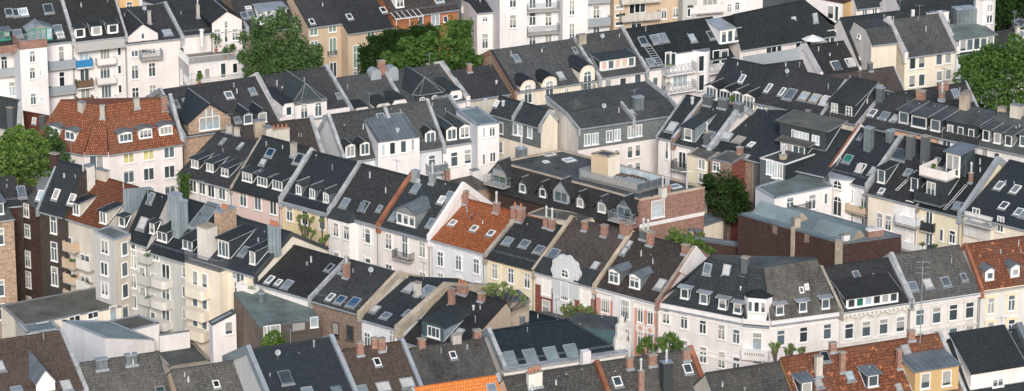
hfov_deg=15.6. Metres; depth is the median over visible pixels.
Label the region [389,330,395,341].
window
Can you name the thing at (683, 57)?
terraced house
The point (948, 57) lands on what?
window
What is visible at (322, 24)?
terraced house
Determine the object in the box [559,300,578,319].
pollarded tree
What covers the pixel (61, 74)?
window
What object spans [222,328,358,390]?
terraced house
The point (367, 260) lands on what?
window
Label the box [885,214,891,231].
window
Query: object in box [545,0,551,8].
window
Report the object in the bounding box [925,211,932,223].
window
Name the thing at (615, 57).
terraced house
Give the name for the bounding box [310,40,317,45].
window
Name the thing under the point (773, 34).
terraced house
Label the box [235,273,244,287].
window
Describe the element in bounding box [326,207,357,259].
bay window
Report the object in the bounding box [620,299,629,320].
window
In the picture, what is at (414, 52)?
broadleaf tree
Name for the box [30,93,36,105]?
window
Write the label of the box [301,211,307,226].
window
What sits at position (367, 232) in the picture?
window
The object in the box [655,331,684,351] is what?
pollarded tree
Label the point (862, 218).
window
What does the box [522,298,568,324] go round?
terraced house
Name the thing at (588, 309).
pollarded tree
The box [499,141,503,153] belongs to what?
window
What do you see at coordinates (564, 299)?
window
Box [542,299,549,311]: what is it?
window
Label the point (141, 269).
window
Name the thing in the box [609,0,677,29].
apartment house
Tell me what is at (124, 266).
window
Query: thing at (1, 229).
window
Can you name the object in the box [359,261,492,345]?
terraced house
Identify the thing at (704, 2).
window
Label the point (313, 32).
window
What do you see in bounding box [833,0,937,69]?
terraced house
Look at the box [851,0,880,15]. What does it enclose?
terraced house
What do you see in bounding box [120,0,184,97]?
terraced house
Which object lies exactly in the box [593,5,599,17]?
window
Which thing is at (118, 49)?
window
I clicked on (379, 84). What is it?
terraced house
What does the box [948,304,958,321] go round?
window
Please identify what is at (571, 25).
window
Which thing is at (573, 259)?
terraced house
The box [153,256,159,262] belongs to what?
window
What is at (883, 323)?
window
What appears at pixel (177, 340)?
garden wall
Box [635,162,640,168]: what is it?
window
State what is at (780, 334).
window
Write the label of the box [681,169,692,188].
flue mast
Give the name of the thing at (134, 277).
window
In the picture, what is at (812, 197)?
window
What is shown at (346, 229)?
window
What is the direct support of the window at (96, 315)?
in the shed building at (84, 304)
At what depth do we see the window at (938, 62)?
493.07 m
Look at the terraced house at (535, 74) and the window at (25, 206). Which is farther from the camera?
the terraced house at (535, 74)
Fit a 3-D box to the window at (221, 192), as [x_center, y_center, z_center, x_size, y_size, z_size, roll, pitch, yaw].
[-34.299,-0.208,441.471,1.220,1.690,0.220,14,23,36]
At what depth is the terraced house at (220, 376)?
383.44 m
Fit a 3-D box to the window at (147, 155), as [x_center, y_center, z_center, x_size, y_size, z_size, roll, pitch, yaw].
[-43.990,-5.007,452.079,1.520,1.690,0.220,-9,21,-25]
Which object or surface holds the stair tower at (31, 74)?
on the ground
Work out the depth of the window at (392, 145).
454.01 m
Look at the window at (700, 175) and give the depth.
451.69 m
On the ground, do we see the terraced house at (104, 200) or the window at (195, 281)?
the terraced house at (104, 200)
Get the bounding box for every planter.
[616,173,627,177]
[628,174,645,180]
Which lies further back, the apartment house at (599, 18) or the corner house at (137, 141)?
the apartment house at (599, 18)
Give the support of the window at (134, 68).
in the terraced house at (155, 38)
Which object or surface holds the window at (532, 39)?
in the apartment house at (542, 21)
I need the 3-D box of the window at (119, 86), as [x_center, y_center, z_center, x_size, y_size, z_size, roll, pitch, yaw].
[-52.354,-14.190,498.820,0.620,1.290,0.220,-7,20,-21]
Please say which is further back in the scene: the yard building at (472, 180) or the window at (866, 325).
the yard building at (472, 180)
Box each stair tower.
[0,32,49,116]
[22,193,42,299]
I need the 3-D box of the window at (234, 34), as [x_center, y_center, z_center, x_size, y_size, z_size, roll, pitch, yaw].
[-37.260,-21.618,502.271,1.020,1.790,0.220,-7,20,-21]
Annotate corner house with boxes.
[36,93,183,194]
[659,255,839,373]
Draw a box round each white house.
[461,0,493,54]
[755,175,832,214]
[806,0,850,22]
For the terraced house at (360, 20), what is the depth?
505.20 m
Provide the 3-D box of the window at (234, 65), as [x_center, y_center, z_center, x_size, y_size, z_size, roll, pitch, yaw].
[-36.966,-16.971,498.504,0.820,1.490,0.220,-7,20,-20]
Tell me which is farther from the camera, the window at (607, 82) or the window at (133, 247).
the window at (607, 82)
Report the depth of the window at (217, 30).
501.32 m
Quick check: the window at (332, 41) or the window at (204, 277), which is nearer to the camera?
the window at (204, 277)
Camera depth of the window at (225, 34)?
501.93 m
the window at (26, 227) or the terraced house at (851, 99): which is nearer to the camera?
the window at (26, 227)
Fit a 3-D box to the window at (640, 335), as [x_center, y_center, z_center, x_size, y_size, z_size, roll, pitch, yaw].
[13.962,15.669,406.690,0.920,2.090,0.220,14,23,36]
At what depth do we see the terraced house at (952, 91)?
469.02 m
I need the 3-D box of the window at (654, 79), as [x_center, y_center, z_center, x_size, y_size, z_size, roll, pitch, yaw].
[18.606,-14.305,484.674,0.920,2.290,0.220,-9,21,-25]
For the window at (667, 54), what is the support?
in the terraced house at (683, 57)
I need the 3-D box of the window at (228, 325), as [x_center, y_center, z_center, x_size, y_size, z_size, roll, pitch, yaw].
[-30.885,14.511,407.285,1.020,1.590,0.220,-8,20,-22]
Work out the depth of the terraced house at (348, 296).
404.68 m
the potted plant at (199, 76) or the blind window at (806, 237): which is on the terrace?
the potted plant at (199, 76)
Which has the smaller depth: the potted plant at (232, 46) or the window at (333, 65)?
the potted plant at (232, 46)
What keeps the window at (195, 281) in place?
in the terraced house at (230, 255)
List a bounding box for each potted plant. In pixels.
[196,72,202,83]
[210,32,221,51]
[221,44,230,59]
[229,43,236,55]
[729,95,735,104]
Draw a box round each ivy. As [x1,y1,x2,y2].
[176,170,191,198]
[446,15,474,51]
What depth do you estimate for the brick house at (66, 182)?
429.01 m
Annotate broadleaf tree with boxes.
[0,124,52,190]
[38,125,74,162]
[356,20,441,73]
[380,21,483,69]
[699,169,752,239]
[951,33,1023,112]
[994,0,1023,30]
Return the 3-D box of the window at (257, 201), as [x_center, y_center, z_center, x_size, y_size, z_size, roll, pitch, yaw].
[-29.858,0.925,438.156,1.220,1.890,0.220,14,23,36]
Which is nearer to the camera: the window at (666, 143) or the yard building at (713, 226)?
the yard building at (713, 226)
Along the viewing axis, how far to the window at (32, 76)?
489.11 m
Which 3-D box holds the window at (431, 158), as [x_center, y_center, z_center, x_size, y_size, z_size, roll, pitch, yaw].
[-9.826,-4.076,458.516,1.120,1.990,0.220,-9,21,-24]
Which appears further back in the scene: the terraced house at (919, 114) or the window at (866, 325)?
the terraced house at (919, 114)
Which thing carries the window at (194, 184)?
in the terraced house at (215, 163)
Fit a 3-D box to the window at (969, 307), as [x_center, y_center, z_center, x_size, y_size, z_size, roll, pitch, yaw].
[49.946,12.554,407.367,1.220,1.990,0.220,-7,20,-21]
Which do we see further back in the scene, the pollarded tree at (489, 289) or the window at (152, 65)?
the window at (152, 65)
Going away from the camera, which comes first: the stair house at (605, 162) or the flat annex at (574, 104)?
the stair house at (605, 162)
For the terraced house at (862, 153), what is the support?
on the ground
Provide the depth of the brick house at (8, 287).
425.56 m
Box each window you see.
[0,56,7,68]
[0,228,4,245]
[0,279,5,297]
[8,81,15,96]
[22,203,29,218]
[24,223,30,238]
[24,250,31,268]
[25,270,31,289]
[29,50,35,63]
[29,67,35,79]
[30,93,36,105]
[49,216,57,234]
[50,241,57,262]
[51,266,58,287]
[58,46,64,60]
[59,71,64,85]
[79,53,88,59]
[79,68,89,80]
[79,253,89,261]
[80,88,89,97]
[80,274,89,281]
[87,312,94,319]
[89,156,96,167]
[92,310,99,318]
[97,156,103,167]
[99,261,108,277]
[100,49,109,58]
[100,67,109,77]
[100,239,108,255]
[100,281,109,297]
[100,283,108,298]
[101,85,111,97]
[109,305,116,319]
[117,48,121,56]
[117,65,121,74]
[118,84,122,93]
[121,241,129,257]
[121,261,129,278]
[122,283,129,299]
[122,304,128,317]
[123,153,134,164]
[123,169,134,183]
[126,1,132,6]
[130,244,135,250]
[131,45,138,57]
[131,64,139,80]
[131,87,138,96]
[131,250,136,269]
[131,274,137,289]
[132,295,137,309]
[139,266,145,275]
[139,286,145,295]
[140,32,144,39]
[143,150,154,161]
[143,167,154,181]
[148,42,155,54]
[148,62,155,77]
[149,84,155,93]
[150,311,155,318]
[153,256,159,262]
[161,263,170,278]
[161,288,170,299]
[161,309,170,320]
[163,147,175,159]
[164,165,175,179]
[164,184,175,194]
[180,69,182,84]
[181,266,184,278]
[181,286,185,298]
[181,307,185,319]
[189,180,196,193]
[192,270,198,284]
[192,298,198,306]
[192,320,198,326]
[198,182,206,195]
[201,273,207,287]
[201,299,207,309]
[201,321,207,329]
[204,68,210,79]
[207,185,215,198]
[214,28,220,41]
[218,188,225,201]
[220,62,225,78]
[224,21,228,28]
[224,29,228,43]
[224,321,233,335]
[231,272,236,279]
[232,28,238,41]
[232,63,237,73]
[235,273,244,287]
[239,192,247,207]
[253,197,261,211]
[263,326,270,336]
[266,324,280,338]
[269,201,277,216]
[285,207,293,222]
[291,321,306,333]
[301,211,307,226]
[309,28,318,36]
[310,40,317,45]
[310,316,318,328]
[318,216,325,231]
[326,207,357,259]
[328,26,336,33]
[329,37,336,56]
[329,61,336,76]
[332,222,339,238]
[332,321,339,338]
[333,251,339,256]
[342,225,349,241]
[345,324,353,341]
[353,45,359,68]
[361,226,364,239]
[364,228,371,244]
[364,331,370,345]
[365,257,370,263]
[381,144,385,156]
[384,233,391,250]
[385,263,392,269]
[389,142,395,155]
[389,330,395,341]
[400,140,406,153]
[402,236,407,258]
[411,139,414,151]
[418,16,422,24]
[418,241,425,258]
[428,154,435,165]
[431,14,439,24]
[436,251,443,267]
[437,272,443,277]
[443,15,447,22]
[450,151,458,167]
[454,254,461,271]
[463,149,471,164]
[472,258,479,275]
[481,33,488,49]
[482,16,488,22]
[482,127,485,138]
[482,153,485,165]
[489,126,495,137]
[489,151,496,162]
[490,263,497,280]
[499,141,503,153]
[507,268,514,284]
[509,0,516,8]
[509,14,516,28]
[512,123,517,136]
[516,124,522,136]
[523,273,530,289]
[526,126,532,139]
[528,13,536,26]
[529,0,536,9]
[529,35,535,43]
[541,277,549,296]
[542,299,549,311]
[544,12,551,26]
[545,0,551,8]
[545,30,551,41]
[560,281,568,302]
[568,0,574,15]
[569,23,574,37]
[580,287,588,306]
[583,133,591,146]
[592,132,598,145]
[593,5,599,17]
[593,27,599,32]
[600,293,609,314]
[604,78,611,86]
[605,130,612,142]
[613,128,621,141]
[615,5,623,10]
[615,21,623,26]
[619,77,626,84]
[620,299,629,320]
[625,328,629,344]
[627,126,634,138]
[627,145,633,159]
[629,4,639,13]
[631,21,641,26]
[634,3,645,12]
[634,74,640,82]
[634,144,640,157]
[635,124,642,137]
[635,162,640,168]
[636,304,643,323]
[637,330,643,344]
[646,306,653,326]
[646,333,653,351]
[650,199,665,219]
[652,76,657,85]
[660,76,665,90]
[661,9,666,19]
[661,309,670,325]
[664,142,668,159]
[665,51,671,66]
[669,52,675,67]
[672,7,677,18]
[672,74,687,88]
[678,151,685,167]
[679,313,687,330]
[680,339,687,346]
[687,8,690,17]
[697,55,704,72]
[697,74,704,91]
[697,158,705,170]
[697,172,704,183]
[698,320,706,335]
[699,346,706,364]
[702,0,717,4]
[712,50,719,65]
[712,161,719,172]
[716,324,725,340]
[717,351,725,369]
[720,49,728,64]
[726,4,731,12]
[731,328,740,345]
[732,356,739,367]
[735,2,739,11]
[752,332,761,349]
[765,159,772,175]
[771,162,777,179]
[772,225,776,233]
[776,162,782,179]
[776,329,785,346]
[786,196,793,207]
[798,326,808,343]
[804,234,808,242]
[808,193,816,209]
[822,323,831,340]
[823,193,827,205]
[827,5,833,19]
[834,6,838,21]
[843,322,853,340]
[851,189,853,204]
[860,192,865,207]
[861,216,867,224]
[861,320,871,338]
[876,212,882,226]
[878,318,888,335]
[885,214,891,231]
[895,315,905,333]
[905,200,913,217]
[905,228,913,243]
[908,74,915,88]
[909,58,916,70]
[914,309,924,327]
[917,57,924,68]
[918,73,925,87]
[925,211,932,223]
[925,233,932,245]
[931,307,941,324]
[935,54,942,65]
[935,70,942,81]
[938,228,943,242]
[942,140,950,145]
[944,53,951,64]
[945,69,951,80]
[948,229,955,244]
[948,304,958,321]
[948,328,957,338]
[964,302,974,319]
[965,325,973,329]
[972,207,979,213]
[981,148,988,155]
[986,298,994,315]
[987,322,994,326]
[996,216,1003,233]
[1007,295,1015,312]
[1007,319,1015,328]
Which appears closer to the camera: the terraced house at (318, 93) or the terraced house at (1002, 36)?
the terraced house at (318, 93)
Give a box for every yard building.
[443,168,450,181]
[450,167,489,200]
[526,207,594,224]
[666,228,737,254]
[687,213,723,238]
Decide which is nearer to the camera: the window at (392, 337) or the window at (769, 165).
the window at (392, 337)
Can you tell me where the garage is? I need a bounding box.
[155,340,209,374]
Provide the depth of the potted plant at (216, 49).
501.13 m
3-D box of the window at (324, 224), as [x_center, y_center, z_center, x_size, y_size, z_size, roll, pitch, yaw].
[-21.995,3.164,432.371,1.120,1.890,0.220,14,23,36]
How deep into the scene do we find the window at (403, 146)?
454.57 m
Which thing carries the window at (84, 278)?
in the terraced house at (104, 200)
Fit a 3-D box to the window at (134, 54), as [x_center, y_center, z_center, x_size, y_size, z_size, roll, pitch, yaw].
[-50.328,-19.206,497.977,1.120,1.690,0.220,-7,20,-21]
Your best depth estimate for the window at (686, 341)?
403.91 m
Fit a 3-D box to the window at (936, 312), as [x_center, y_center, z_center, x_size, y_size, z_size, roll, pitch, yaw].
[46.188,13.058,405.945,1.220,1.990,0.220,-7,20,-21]
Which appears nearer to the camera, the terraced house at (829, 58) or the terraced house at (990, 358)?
the terraced house at (990, 358)
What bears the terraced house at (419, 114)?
on the ground
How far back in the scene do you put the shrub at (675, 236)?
432.25 m
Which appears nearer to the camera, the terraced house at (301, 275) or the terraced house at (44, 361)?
the terraced house at (44, 361)
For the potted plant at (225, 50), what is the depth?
498.10 m
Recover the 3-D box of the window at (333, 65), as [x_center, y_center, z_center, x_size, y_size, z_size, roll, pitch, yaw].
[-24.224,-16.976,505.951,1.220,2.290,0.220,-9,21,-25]
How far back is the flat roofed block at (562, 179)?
447.12 m
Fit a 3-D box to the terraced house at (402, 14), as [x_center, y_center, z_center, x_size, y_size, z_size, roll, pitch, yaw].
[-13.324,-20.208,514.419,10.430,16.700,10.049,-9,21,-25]
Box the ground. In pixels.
[25,0,1020,292]
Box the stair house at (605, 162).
[591,150,619,177]
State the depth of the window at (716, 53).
487.56 m
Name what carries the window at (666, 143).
in the terraced house at (684, 107)
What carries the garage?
on the ground
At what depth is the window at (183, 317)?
418.97 m
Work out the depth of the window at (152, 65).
499.73 m
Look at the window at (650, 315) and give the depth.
404.99 m
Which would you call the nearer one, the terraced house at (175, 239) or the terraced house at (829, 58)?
the terraced house at (175, 239)
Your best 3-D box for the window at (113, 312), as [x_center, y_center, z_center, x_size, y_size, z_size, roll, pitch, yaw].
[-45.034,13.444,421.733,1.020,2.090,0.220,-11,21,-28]
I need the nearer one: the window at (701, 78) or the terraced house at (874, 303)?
the terraced house at (874, 303)
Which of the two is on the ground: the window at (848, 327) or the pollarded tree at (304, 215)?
the pollarded tree at (304, 215)
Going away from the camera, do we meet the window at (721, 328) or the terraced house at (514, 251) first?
the window at (721, 328)
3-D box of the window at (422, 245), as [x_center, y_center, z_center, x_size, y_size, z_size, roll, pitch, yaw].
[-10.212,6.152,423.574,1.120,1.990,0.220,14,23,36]
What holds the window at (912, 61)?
in the terraced house at (928, 49)
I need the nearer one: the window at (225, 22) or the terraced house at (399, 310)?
the terraced house at (399, 310)
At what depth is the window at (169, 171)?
454.12 m
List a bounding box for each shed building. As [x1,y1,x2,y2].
[0,287,121,337]
[13,318,59,335]
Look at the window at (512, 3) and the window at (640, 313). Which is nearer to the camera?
the window at (640, 313)
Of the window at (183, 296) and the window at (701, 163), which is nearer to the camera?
the window at (183, 296)
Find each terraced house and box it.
[0,0,75,115]
[0,96,24,247]
[0,324,88,390]
[23,110,49,195]
[62,163,151,292]
[64,0,127,98]
[79,342,169,390]
[116,189,182,318]
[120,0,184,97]
[143,0,248,70]
[145,72,282,166]
[146,180,240,333]
[166,360,243,390]
[175,114,256,207]
[184,203,328,357]
[222,0,305,74]
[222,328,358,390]
[225,115,324,152]
[230,135,309,228]
[254,244,381,307]
[260,64,354,127]
[278,147,356,253]
[287,0,341,76]
[309,251,422,350]
[317,92,384,165]
[326,159,407,265]
[331,0,393,76]
[336,59,407,109]
[341,336,422,390]
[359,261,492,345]
[376,98,445,179]
[376,162,492,276]
[377,0,459,54]
[393,53,469,107]
[403,279,511,348]
[408,373,501,390]
[409,328,496,384]
[419,94,471,179]
[430,189,556,282]
[450,63,510,113]
[472,301,629,378]
[474,30,601,104]
[482,202,562,310]
[498,363,603,390]
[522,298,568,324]
[531,215,622,314]
[576,27,648,86]
[592,218,709,356]
[593,333,703,390]
[626,16,741,103]
[656,93,700,177]
[671,94,755,180]
[693,361,790,390]
[704,57,777,109]
[712,109,841,211]
[721,0,836,63]
[752,66,846,114]
[753,105,852,208]
[765,59,807,71]
[778,262,966,390]
[797,40,858,74]
[820,241,912,347]
[823,69,894,130]
[826,123,902,224]
[827,62,904,91]
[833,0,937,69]
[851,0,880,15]
[862,86,915,132]
[866,126,949,251]
[879,0,995,24]
[883,5,959,89]
[883,244,980,340]
[891,82,971,143]
[895,68,978,106]
[913,141,1006,248]
[937,92,1007,153]
[946,316,1023,390]
[948,0,1002,107]
[960,235,1023,328]
[961,159,1023,244]
[978,102,1023,161]
[994,12,1023,101]
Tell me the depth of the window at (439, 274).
422.88 m
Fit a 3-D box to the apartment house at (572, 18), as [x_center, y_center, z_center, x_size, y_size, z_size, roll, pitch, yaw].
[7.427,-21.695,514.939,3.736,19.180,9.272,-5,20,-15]
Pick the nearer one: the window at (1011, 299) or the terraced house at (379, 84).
the window at (1011, 299)
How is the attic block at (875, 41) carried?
on the ground
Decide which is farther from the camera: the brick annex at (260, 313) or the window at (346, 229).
the window at (346, 229)
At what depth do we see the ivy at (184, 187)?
443.84 m
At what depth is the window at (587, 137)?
460.37 m
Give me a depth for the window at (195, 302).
415.30 m
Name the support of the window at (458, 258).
in the terraced house at (466, 235)
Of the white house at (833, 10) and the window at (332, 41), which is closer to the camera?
the window at (332, 41)
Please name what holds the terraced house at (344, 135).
on the ground
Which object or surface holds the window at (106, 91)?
in the terraced house at (99, 46)
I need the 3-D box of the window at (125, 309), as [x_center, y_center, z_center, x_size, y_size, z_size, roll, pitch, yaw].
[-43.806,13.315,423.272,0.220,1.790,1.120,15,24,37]
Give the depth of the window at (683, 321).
403.22 m
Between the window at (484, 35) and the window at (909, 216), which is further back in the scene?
the window at (484, 35)
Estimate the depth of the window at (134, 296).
423.70 m
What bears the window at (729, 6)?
in the apartment house at (713, 8)
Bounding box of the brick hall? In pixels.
[737,201,901,265]
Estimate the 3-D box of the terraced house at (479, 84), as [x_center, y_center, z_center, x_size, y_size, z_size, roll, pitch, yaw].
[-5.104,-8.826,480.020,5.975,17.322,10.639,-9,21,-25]
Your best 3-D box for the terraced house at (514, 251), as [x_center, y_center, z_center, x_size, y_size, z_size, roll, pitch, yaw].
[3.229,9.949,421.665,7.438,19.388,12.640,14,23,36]
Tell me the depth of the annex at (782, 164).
446.83 m
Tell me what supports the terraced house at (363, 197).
on the ground
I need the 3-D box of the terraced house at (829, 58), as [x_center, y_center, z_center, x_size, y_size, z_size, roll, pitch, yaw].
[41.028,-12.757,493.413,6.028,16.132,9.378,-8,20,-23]
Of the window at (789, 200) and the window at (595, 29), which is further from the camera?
the window at (595, 29)
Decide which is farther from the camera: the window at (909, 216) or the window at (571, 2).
the window at (571, 2)
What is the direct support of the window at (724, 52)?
in the terraced house at (683, 57)
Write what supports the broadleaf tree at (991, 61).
on the ground
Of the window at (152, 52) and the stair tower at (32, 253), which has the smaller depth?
the stair tower at (32, 253)
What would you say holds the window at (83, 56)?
in the terraced house at (99, 46)
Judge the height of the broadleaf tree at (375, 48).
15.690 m
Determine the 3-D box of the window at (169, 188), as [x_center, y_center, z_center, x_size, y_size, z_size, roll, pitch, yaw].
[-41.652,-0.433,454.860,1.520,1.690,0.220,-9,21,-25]
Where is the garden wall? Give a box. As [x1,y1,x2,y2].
[159,330,189,351]
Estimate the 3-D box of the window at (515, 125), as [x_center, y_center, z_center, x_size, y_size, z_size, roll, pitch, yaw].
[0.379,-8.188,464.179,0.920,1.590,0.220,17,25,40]
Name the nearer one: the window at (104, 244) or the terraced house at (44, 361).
the terraced house at (44, 361)
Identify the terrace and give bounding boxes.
[183,72,244,85]
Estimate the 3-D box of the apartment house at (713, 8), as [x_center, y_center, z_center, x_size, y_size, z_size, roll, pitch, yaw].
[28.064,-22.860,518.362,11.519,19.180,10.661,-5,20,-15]
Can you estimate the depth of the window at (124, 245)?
421.02 m
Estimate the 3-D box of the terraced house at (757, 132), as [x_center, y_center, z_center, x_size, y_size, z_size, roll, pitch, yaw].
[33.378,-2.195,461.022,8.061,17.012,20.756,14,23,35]
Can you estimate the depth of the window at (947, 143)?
457.35 m
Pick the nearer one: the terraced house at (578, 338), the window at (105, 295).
the terraced house at (578, 338)
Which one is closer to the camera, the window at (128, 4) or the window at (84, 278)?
the window at (84, 278)
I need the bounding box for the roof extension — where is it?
[363,112,419,174]
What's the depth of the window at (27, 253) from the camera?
433.12 m
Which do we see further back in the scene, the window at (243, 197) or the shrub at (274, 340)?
the window at (243, 197)
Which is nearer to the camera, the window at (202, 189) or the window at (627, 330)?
the window at (627, 330)
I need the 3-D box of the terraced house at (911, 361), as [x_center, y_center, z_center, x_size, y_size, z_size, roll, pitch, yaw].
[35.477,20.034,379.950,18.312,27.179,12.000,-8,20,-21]
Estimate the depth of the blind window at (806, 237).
432.27 m
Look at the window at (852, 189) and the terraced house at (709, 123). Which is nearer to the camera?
the window at (852, 189)
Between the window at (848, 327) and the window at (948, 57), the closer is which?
the window at (848, 327)
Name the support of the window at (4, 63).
in the terraced house at (51, 18)
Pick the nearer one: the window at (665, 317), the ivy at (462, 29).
the window at (665, 317)
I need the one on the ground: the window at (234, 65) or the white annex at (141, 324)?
the white annex at (141, 324)
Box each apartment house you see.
[118,0,138,7]
[486,0,526,48]
[527,0,559,44]
[557,0,587,39]
[588,0,610,32]
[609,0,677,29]
[677,0,696,20]
[688,0,762,17]
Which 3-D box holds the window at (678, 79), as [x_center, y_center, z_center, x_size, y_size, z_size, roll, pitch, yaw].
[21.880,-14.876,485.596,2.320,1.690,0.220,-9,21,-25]
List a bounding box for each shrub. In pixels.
[260,330,285,346]
[664,226,716,254]
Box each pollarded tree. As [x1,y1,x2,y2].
[296,212,316,238]
[318,217,329,244]
[482,282,496,296]
[493,281,530,311]
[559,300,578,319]
[577,303,597,313]
[635,335,658,354]
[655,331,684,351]
[768,341,780,361]
[783,343,795,355]
[796,346,806,353]
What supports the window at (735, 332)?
in the corner house at (719, 312)
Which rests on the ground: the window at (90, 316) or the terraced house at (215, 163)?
the terraced house at (215, 163)
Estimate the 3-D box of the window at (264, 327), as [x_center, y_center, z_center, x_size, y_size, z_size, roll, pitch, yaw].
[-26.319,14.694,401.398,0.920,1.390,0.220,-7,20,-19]
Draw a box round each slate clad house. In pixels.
[483,95,558,159]
[545,78,676,173]
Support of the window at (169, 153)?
in the corner house at (137, 141)
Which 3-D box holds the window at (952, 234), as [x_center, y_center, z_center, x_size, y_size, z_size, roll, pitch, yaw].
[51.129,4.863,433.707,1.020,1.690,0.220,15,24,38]
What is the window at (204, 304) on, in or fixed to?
in the terraced house at (230, 255)
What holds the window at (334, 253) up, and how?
in the terraced house at (363, 197)
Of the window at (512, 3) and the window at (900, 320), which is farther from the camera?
the window at (512, 3)
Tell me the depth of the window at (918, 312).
405.29 m
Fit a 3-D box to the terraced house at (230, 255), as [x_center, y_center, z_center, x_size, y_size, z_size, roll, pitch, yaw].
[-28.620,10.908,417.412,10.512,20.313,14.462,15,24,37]
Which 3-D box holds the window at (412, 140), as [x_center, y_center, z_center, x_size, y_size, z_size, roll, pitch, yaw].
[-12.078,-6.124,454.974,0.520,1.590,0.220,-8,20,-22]
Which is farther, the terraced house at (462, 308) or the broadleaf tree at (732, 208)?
the broadleaf tree at (732, 208)
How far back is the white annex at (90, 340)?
410.31 m
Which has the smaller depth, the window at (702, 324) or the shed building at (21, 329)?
the window at (702, 324)
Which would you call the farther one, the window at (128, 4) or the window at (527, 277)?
the window at (128, 4)
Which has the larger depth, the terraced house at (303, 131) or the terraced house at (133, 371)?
the terraced house at (303, 131)
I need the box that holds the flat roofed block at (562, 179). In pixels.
[483,137,704,239]
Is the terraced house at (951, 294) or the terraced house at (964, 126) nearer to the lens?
the terraced house at (951, 294)
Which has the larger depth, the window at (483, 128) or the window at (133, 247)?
the window at (483, 128)
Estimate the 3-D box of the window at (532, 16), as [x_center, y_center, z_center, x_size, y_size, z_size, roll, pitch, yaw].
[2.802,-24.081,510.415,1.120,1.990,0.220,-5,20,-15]
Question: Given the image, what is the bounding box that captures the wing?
[93,225,133,317]
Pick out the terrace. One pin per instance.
(185, 82)
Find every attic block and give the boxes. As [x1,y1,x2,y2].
[848,18,897,69]
[926,10,948,21]
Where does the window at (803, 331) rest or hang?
in the corner house at (719, 312)
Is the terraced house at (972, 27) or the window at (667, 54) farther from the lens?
the terraced house at (972, 27)
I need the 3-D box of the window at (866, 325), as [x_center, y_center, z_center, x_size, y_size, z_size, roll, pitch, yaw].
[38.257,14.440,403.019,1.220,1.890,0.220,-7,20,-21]
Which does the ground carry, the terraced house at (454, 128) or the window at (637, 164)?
the terraced house at (454, 128)
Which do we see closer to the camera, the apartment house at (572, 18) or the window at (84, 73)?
the window at (84, 73)
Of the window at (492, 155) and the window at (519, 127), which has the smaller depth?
the window at (492, 155)
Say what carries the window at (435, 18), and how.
in the terraced house at (402, 14)
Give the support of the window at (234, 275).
in the terraced house at (230, 255)
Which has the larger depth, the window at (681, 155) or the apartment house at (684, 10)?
the apartment house at (684, 10)
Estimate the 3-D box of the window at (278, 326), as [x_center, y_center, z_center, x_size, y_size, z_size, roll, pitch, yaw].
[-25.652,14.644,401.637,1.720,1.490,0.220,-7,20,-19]
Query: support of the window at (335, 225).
in the terraced house at (363, 197)
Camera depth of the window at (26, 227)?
431.95 m
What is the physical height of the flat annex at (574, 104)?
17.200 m
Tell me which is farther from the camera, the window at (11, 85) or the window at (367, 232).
the window at (11, 85)
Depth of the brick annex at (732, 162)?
450.72 m
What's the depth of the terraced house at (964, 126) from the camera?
457.34 m
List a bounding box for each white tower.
[208,309,236,362]
[456,106,499,181]
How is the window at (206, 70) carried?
in the terrace annex at (210, 64)
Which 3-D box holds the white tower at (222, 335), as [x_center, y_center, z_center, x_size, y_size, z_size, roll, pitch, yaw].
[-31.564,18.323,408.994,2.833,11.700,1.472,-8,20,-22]
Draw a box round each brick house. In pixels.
[0,175,27,301]
[0,192,16,338]
[34,141,86,296]
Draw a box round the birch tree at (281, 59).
[236,6,324,76]
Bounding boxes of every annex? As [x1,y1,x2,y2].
[62,319,154,363]
[108,314,159,350]
[178,47,242,86]
[234,288,320,348]
[486,289,529,326]
[538,99,588,112]
[687,147,719,213]
[709,150,746,240]
[759,143,814,184]
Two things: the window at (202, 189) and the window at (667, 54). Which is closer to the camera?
the window at (202, 189)
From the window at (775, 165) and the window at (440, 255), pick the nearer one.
the window at (440, 255)
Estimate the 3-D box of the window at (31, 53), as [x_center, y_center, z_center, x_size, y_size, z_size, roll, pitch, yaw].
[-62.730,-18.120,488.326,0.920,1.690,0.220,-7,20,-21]
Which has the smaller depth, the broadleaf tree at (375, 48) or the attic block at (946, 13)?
the broadleaf tree at (375, 48)
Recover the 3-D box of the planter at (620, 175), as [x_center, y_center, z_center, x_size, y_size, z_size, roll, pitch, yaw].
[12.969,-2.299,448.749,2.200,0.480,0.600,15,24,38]
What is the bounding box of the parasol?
[802,35,823,43]
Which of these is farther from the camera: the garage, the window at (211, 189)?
the window at (211, 189)
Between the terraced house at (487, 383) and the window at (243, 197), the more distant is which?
the window at (243, 197)
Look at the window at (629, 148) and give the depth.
463.76 m
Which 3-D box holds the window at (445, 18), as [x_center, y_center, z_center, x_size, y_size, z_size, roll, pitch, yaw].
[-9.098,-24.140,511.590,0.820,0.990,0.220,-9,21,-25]
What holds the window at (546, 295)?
in the terraced house at (573, 259)
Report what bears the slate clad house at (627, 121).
on the ground
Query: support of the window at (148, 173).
in the corner house at (137, 141)
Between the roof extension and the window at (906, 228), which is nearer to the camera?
the window at (906, 228)
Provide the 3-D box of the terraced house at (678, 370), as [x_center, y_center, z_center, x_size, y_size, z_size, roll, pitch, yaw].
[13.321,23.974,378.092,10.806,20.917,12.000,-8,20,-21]
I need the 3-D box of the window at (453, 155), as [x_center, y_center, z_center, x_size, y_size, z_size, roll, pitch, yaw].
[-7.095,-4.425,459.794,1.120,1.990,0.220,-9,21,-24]
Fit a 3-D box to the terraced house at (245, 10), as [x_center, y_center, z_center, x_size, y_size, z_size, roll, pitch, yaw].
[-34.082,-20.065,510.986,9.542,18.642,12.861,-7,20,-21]
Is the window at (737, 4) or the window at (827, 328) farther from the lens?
the window at (737, 4)

